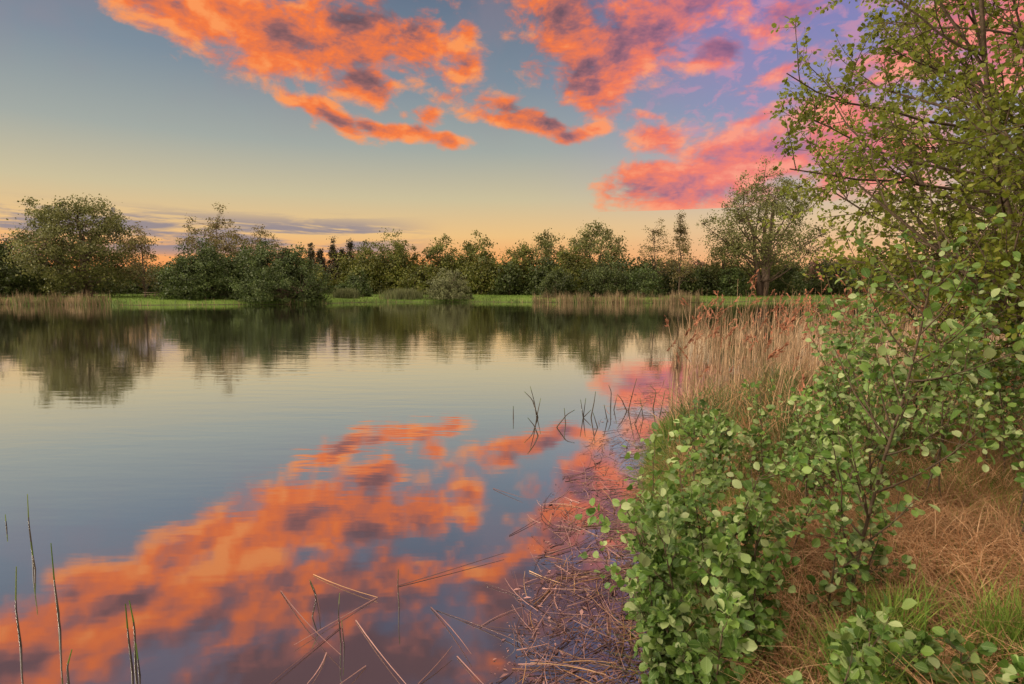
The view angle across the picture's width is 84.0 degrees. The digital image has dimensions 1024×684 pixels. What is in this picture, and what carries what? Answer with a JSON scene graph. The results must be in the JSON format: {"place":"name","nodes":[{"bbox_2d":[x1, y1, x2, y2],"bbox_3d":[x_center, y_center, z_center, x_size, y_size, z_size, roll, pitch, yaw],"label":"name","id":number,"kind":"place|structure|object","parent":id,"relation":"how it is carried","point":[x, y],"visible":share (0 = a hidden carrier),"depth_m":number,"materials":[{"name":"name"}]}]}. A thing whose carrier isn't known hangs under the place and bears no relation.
{"place":"outdoors","nodes":[
{"label":"outdoors","id":0,"kind":"place"},
{"bbox_2d":[0,301,1019,683],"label":"lake water","id":1,"kind":"structure","parent":0,"point":[200,489],"depth_m":6.57,"materials":[{"name":"liquid"}]},
{"bbox_2d":[5,494,140,683],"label":"water reed stems","id":2,"kind":"object","parent":1,"relation":"in","point":[136,660],"visible":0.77,"depth_m":3.47,"materials":[{"name":"green plant"}]},
{"bbox_2d":[0,287,875,304],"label":"bank reeds","id":3,"kind":"object","parent":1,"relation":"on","point":[397,294],"visible":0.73,"depth_m":79.85,"materials":[{"name":"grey plant"}]},
{"bbox_2d":[310,379,664,646],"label":"water reed stems","id":4,"kind":"object","parent":1,"relation":"in","point":[536,412],"visible":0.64,"depth_m":9.55,"materials":[{"name":"brown plant"}]},
{"bbox_2d":[269,379,715,683],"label":"floating dead reeds","id":5,"kind":"object","parent":1,"relation":"in","point":[602,672],"visible":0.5,"depth_m":3.86,"materials":[{"name":"plant"}]},
{"bbox_2d":[0,293,1023,683],"bbox_3d":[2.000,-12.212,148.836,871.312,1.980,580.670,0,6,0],"label":"ground","id":6,"kind":"structure","parent":0,"point":[276,301],"depth_m":8.59,"materials":[{"name":"green plant"}]},
{"bbox_2d":[0,244,23,296],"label":"willow tree","id":7,"kind":"object","parent":6,"relation":"on","point":[1,282],"visible":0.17,"depth_m":82.89,"materials":[{"name":"green plant"}]},
{"bbox_2d":[0,235,67,297],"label":"willow tree","id":8,"kind":"object","parent":6,"relation":"on","point":[10,277],"visible":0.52,"depth_m":83.29,"materials":[{"name":"green plant"}]},
{"bbox_2d":[0,194,158,297],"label":"willow tree","id":9,"kind":"object","parent":6,"relation":"on","point":[82,253],"visible":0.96,"depth_m":80.42,"materials":[{"name":"green plant"}]},
{"bbox_2d":[108,207,126,266],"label":"tree","id":10,"kind":"object","parent":6,"relation":"on","point":[113,209],"visible":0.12,"depth_m":206.67,"materials":[{"name":"plant"}]},
{"bbox_2d":[117,221,165,296],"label":"alder tree","id":11,"kind":"object","parent":6,"relation":"on","point":[138,266],"visible":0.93,"depth_m":82.76,"materials":[{"name":"green plant"}]},
{"bbox_2d":[143,292,160,297],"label":"picnic table","id":12,"kind":"object","parent":6,"relation":"on","point":[151,294],"visible":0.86,"depth_m":78.92,"materials":[{"name":"brown wood"}]},
{"bbox_2d":[143,234,243,299],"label":"willow bush","id":13,"kind":"object","parent":6,"relation":"on","point":[193,281],"visible":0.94,"depth_m":74.76,"materials":[{"name":"green plant"}]},
{"bbox_2d":[174,202,255,273],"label":"ash tree","id":14,"kind":"object","parent":6,"relation":"on","point":[224,244],"visible":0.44,"depth_m":93.50,"materials":[{"name":"green plant"}]},
{"bbox_2d":[210,240,265,297],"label":"willow bush","id":15,"kind":"object","parent":6,"relation":"on","point":[238,261],"visible":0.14,"depth_m":79.56,"materials":[{"name":"green plant"}]},
{"bbox_2d":[239,224,283,265],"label":"ash tree","id":16,"kind":"object","parent":6,"relation":"on","point":[263,234],"visible":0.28,"depth_m":95.17,"materials":[{"name":"green plant"}]},
{"bbox_2d":[225,239,335,301],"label":"willow bush","id":17,"kind":"object","parent":6,"relation":"on","point":[286,269],"visible":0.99,"depth_m":73.64,"materials":[{"name":"green plant"}]},
{"bbox_2d":[305,242,317,271],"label":"conifer tree","id":18,"kind":"object","parent":6,"relation":"on","point":[311,253],"visible":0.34,"depth_m":123.31,"materials":[{"name":"green plant"}]},
{"bbox_2d":[315,248,327,270],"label":"conifer tree","id":19,"kind":"object","parent":6,"relation":"on","point":[320,255],"visible":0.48,"depth_m":123.44,"materials":[{"name":"green plant"}]},
{"bbox_2d":[325,236,338,286],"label":"conifer tree","id":20,"kind":"object","parent":6,"relation":"on","point":[330,262],"visible":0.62,"depth_m":123.21,"materials":[{"name":"green plant"}]},
{"bbox_2d":[333,248,345,277],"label":"conifer tree","id":21,"kind":"object","parent":6,"relation":"on","point":[342,251],"visible":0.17,"depth_m":123.38,"materials":[{"name":"green plant"}]},
{"bbox_2d":[345,239,354,262],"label":"conifer tree","id":22,"kind":"object","parent":6,"relation":"on","point":[349,246],"visible":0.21,"depth_m":123.36,"materials":[{"name":"green plant"}]},
{"bbox_2d":[335,270,373,296],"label":"hawthorn bush","id":23,"kind":"object","parent":6,"relation":"on","point":[365,288],"visible":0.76,"depth_m":90.86,"materials":[{"name":"green plant"}]},
{"bbox_2d":[345,238,382,275],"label":"oak tree","id":24,"kind":"object","parent":6,"relation":"on","point":[366,250],"visible":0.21,"depth_m":115.79,"materials":[{"name":"green plant"}]},
{"bbox_2d":[370,227,422,294],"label":"oak tree","id":25,"kind":"object","parent":6,"relation":"on","point":[398,247],"visible":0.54,"depth_m":108.38,"materials":[{"name":"green plant"}]},
{"bbox_2d":[415,233,463,284],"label":"oak tree","id":26,"kind":"object","parent":6,"relation":"on","point":[445,259],"visible":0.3,"depth_m":111.59,"materials":[{"name":"green plant"}]},
{"bbox_2d":[424,267,474,299],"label":"grey willow bush","id":27,"kind":"object","parent":6,"relation":"on","point":[446,285],"visible":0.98,"depth_m":85.83,"materials":[{"name":"green plant"}]},
{"bbox_2d":[452,230,497,294],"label":"oak tree","id":28,"kind":"object","parent":6,"relation":"on","point":[470,249],"visible":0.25,"depth_m":109.21,"materials":[{"name":"green plant"}]},
{"bbox_2d":[3,292,960,303],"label":"bank grass","id":29,"kind":"structure","parent":6,"relation":"on","point":[158,297],"depth_m":89.54,"materials":[{"name":"green plant"}]},
{"bbox_2d":[9,246,981,295],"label":"distant tree line","id":30,"kind":"object","parent":6,"relation":"on","point":[496,279],"visible":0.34,"depth_m":105.02,"materials":[{"name":"green plant"}]},
{"bbox_2d":[500,240,537,292],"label":"maple tree","id":31,"kind":"object","parent":6,"relation":"on","point":[522,252],"visible":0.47,"depth_m":105.10,"materials":[{"name":"green plant"}]},
{"bbox_2d":[523,228,568,276],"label":"maple tree","id":32,"kind":"object","parent":6,"relation":"on","point":[545,243],"visible":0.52,"depth_m":104.23,"materials":[{"name":"green plant"}]},
{"bbox_2d":[534,265,579,297],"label":"hawthorn bush","id":33,"kind":"object","parent":6,"relation":"on","point":[554,284],"visible":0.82,"depth_m":86.81,"materials":[{"name":"green plant"}]},
{"bbox_2d":[550,241,594,295],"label":"maple tree","id":34,"kind":"object","parent":6,"relation":"on","point":[571,264],"visible":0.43,"depth_m":96.05,"materials":[{"name":"green plant"}]},
{"bbox_2d":[556,220,638,289],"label":"willow tree","id":35,"kind":"object","parent":6,"relation":"on","point":[591,245],"visible":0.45,"depth_m":100.96,"materials":[{"name":"green plant"}]},
{"bbox_2d":[569,251,630,296],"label":"hawthorn bush","id":36,"kind":"object","parent":6,"relation":"on","point":[604,274],"visible":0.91,"depth_m":87.63,"materials":[{"name":"green plant"}]},
{"bbox_2d":[620,263,666,297],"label":"hawthorn bush","id":37,"kind":"object","parent":6,"relation":"on","point":[647,283],"visible":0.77,"depth_m":86.45,"materials":[{"name":"green plant"}]},
{"bbox_2d":[637,219,676,292],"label":"birch tree","id":38,"kind":"object","parent":6,"relation":"on","point":[654,232],"visible":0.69,"depth_m":96.49,"materials":[{"name":"green plant"}]},
{"bbox_2d":[663,209,699,293],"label":"birch tree","id":39,"kind":"object","parent":6,"relation":"on","point":[683,247],"visible":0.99,"depth_m":95.50,"materials":[{"name":"green plant"}]},
{"bbox_2d":[682,256,705,271],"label":"copper beech tree","id":40,"kind":"object","parent":6,"relation":"on","point":[696,264],"visible":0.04,"depth_m":116.32,"materials":[{"name":"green plant"}]},
{"bbox_2d":[575,422,819,680],"bbox_3d":[1.001,1.149,3.284,1.229,1.274,1.246,-3,6,-24],"label":"alder shrub","id":41,"kind":"object","parent":6,"relation":"on","point":[664,559],"visible":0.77,"depth_m":3.07,"materials":[{"name":"green plant"}]},
{"bbox_2d":[620,539,800,683],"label":"alder shrub","id":42,"kind":"object","parent":6,"relation":"on","point":[657,646],"visible":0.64,"depth_m":2.79,"materials":[{"name":"green plant"}]},
{"bbox_2d":[700,237,744,290],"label":"willow bush","id":43,"kind":"object","parent":6,"relation":"on","point":[724,262],"visible":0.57,"depth_m":99.43,"materials":[{"name":"green plant"}]},
{"bbox_2d":[670,392,779,509],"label":"alder shrub","id":44,"kind":"object","parent":6,"relation":"on","point":[719,425],"visible":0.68,"depth_m":4.71,"materials":[{"name":"green plant"}]},
{"bbox_2d":[708,262,753,295],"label":"willow bush","id":45,"kind":"object","parent":6,"relation":"on","point":[725,283],"visible":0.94,"depth_m":96.48,"materials":[{"name":"green plant"}]},
{"bbox_2d":[643,409,862,607],"bbox_3d":[1.414,1.177,3.953,1.167,1.144,1.413,-3,6,-27],"label":"alder shrub","id":46,"kind":"object","parent":6,"relation":"on","point":[691,503],"visible":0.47,"depth_m":3.75,"materials":[{"name":"green plant"}]},
{"bbox_2d":[502,399,1023,683],"bbox_3d":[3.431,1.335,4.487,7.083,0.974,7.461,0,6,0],"label":"dry grass tussock","id":47,"kind":"object","parent":6,"relation":"on","point":[934,520],"visible":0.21,"depth_m":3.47,"materials":[{"name":"plant"}]},
{"bbox_2d":[694,151,836,295],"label":"willow tree","id":48,"kind":"object","parent":6,"relation":"on","point":[767,257],"visible":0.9,"depth_m":96.10,"materials":[{"name":"green plant"}]},
{"bbox_2d":[755,258,812,295],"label":"willow bush","id":49,"kind":"object","parent":6,"relation":"on","point":[781,287],"visible":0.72,"depth_m":100.49,"materials":[{"name":"green plant"}]},
{"bbox_2d":[737,359,863,492],"bbox_3d":[2.696,0.762,5.085,1.145,1.151,1.118,0,6,0],"label":"alder shrub","id":50,"kind":"object","parent":6,"relation":"on","point":[763,414],"visible":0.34,"depth_m":5.25,"materials":[{"name":"green plant"}]},
{"bbox_2d":[676,524,934,683],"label":"alder shrub","id":51,"kind":"object","parent":6,"relation":"on","point":[858,670],"visible":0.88,"depth_m":2.50,"materials":[{"name":"green plant"}]},
{"bbox_2d":[589,345,1023,509],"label":"sedge clump","id":52,"kind":"object","parent":6,"relation":"on","point":[716,400],"visible":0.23,"depth_m":7.41,"materials":[{"name":"plant"}]},
{"bbox_2d":[717,491,915,624],"bbox_3d":[1.729,1.229,3.322,0.702,0.817,0.941,-5,7,-39],"label":"alder shrub","id":53,"kind":"object","parent":6,"relation":"on","point":[852,566],"visible":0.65,"depth_m":3.18,"materials":[{"name":"green plant"}]},
{"bbox_2d":[766,387,876,518],"bbox_3d":[2.286,0.892,4.140,0.695,1.048,1.080,0,6,0],"label":"alder shrub","id":54,"kind":"object","parent":6,"relation":"on","point":[796,427],"visible":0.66,"depth_m":4.33,"materials":[{"name":"green plant"}]},
{"bbox_2d":[803,259,847,294],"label":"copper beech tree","id":55,"kind":"object","parent":6,"relation":"on","point":[813,263],"visible":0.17,"depth_m":110.17,"materials":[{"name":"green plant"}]},
{"bbox_2d":[663,268,1023,452],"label":"reed bed","id":56,"kind":"object","parent":6,"relation":"on","point":[790,320],"visible":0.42,"depth_m":11.40,"materials":[{"name":"beige plant"}]},
{"bbox_2d":[774,595,962,683],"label":"grass tuft","id":57,"kind":"object","parent":6,"relation":"on","point":[879,667],"visible":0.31,"depth_m":2.62,"materials":[{"name":"plant"}]},
{"bbox_2d":[819,379,932,517],"bbox_3d":[2.465,0.820,3.841,0.672,1.173,0.535,3,6,25],"label":"alder sapling","id":58,"kind":"object","parent":6,"relation":"on","point":[873,434],"visible":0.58,"depth_m":3.86,"materials":[{"name":"green plant"}]},
{"bbox_2d":[787,560,978,669],"bbox_3d":[1.984,1.390,2.945,0.844,0.451,0.972,0,6,0],"label":"grass tuft","id":59,"kind":"object","parent":6,"relation":"on","point":[914,615],"visible":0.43,"depth_m":2.90,"materials":[{"name":"green plant"}]},
{"bbox_2d":[750,0,1023,412],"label":"alder tree","id":60,"kind":"object","parent":6,"relation":"on","point":[997,174],"visible":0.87,"depth_m":6.18,"materials":[{"name":"green plant"}]},
{"bbox_2d":[766,206,1023,609],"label":"alder sapling","id":61,"kind":"object","parent":6,"relation":"on","point":[900,369],"visible":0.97,"depth_m":2.86,"materials":[{"name":"green plant"}]},
{"bbox_2d":[801,276,1019,498],"bbox_3d":[3.099,0.389,4.580,1.437,1.815,1.407,3,6,32],"label":"alder shrub","id":62,"kind":"object","parent":6,"relation":"on","point":[865,356],"visible":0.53,"depth_m":4.38,"materials":[{"name":"green plant"}]},
{"bbox_2d":[847,241,998,461],"bbox_3d":[4.013,0.092,5.505,1.332,2.147,1.158,0,6,0],"label":"alder shrub","id":63,"kind":"object","parent":6,"relation":"on","point":[904,378],"visible":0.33,"depth_m":5.51,"materials":[{"name":"green plant"}]},
{"bbox_2d":[884,626,996,683],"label":"alder shrub","id":64,"kind":"object","parent":6,"relation":"on","point":[954,638],"visible":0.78,"depth_m":2.47,"materials":[{"name":"green plant"}]},
{"bbox_2d":[901,261,1023,522],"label":"alder shrub","id":65,"kind":"object","parent":6,"relation":"on","point":[1012,405],"visible":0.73,"depth_m":4.01,"materials":[{"name":"green plant"}]},
{"bbox_2d":[910,238,1023,475],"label":"alder shrub","id":66,"kind":"object","parent":6,"relation":"on","point":[1008,360],"visible":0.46,"depth_m":4.72,"materials":[{"name":"green plant"}]},
{"bbox_2d":[925,556,1023,673],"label":"grass tuft","id":67,"kind":"object","parent":6,"relation":"on","point":[1012,635],"visible":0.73,"depth_m":2.71,"materials":[{"name":"green plant"}]},
{"bbox_2d":[981,646,1023,683],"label":"alder shrub","id":68,"kind":"object","parent":6,"relation":"on","point":[1008,670],"visible":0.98,"depth_m":2.34,"materials":[{"name":"green plant"}]},
{"bbox_2d":[986,369,1023,546],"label":"alder sapling","id":69,"kind":"object","parent":6,"relation":"on","point":[1014,465],"visible":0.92,"depth_m":3.44,"materials":[{"name":"green plant"}]},
{"bbox_2d":[0,0,1023,272],"label":"sky","id":70,"kind":"structure","parent":0,"point":[506,121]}
]}

